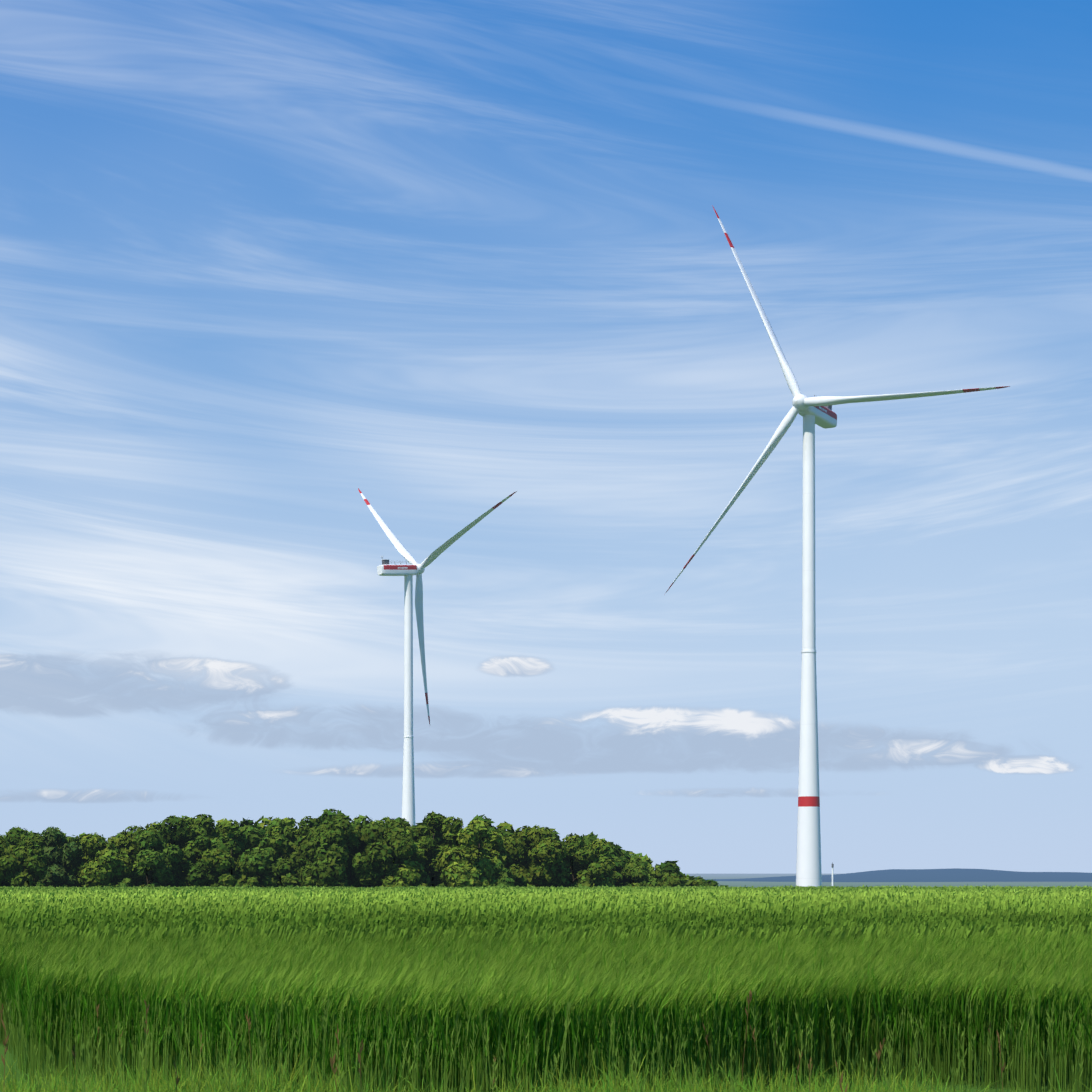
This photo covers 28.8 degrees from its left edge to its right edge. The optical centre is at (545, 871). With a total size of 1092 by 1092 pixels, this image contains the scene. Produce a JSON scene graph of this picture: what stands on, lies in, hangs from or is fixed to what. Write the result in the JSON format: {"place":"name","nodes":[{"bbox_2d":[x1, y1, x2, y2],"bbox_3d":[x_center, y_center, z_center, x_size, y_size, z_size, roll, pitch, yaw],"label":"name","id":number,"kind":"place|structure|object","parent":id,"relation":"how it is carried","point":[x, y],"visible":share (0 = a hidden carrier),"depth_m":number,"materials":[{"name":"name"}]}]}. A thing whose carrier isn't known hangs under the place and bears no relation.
{"place":"outdoors","nodes":[
{"label":"outdoors","id":0,"kind":"place"},
{"bbox_2d":[0,983,1091,1091],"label":"margin grass","id":1,"kind":"structure","parent":0,"point":[212,1085],"depth_m":13.14,"materials":[{"name":"green plant"}]},
{"bbox_2d":[0,874,1091,1091],"bbox_3d":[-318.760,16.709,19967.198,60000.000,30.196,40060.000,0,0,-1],"label":"ground","id":2,"kind":"structure","parent":0,"point":[8,1060],"depth_m":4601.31,"materials":[{"name":"green plant"}]},
{"bbox_2d":[0,809,727,887],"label":"wood trees","id":3,"kind":"object","parent":2,"relation":"on","point":[328,848],"visible":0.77,"depth_m":462.99,"materials":[{"name":"green plant"}]},
{"bbox_2d":[358,488,516,825],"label":"wind turbine","id":4,"kind":"object","parent":2,"relation":"on","point":[406,571],"visible":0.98,"depth_m":763.99,"materials":[{"name":"white metal"}]},
{"bbox_2d":[832,862,833,885],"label":"distant mast","id":5,"kind":"object","parent":2,"relation":"on","point":[832,874],"visible":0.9,"depth_m":1502.63,"materials":[{"name":"white metal"}]},
{"bbox_2d":[664,205,1009,886],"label":"wind turbine","id":6,"kind":"object","parent":2,"relation":"on","point":[814,410],"visible":1,"depth_m":523.67,"materials":[{"name":"white metal"}]},
{"bbox_2d":[0,0,1091,873],"label":"sky","id":7,"kind":"structure","parent":0,"point":[264,264],"materials":[{"name":"blue"}]},
{"bbox_2d":[705,868,1091,881],"bbox_3d":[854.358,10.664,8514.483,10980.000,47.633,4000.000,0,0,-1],"label":"distant hills","id":8,"kind":"structure","parent":0,"point":[939,875],"depth_m":7299.02,"materials":[{"name":"blue"}]}
]}

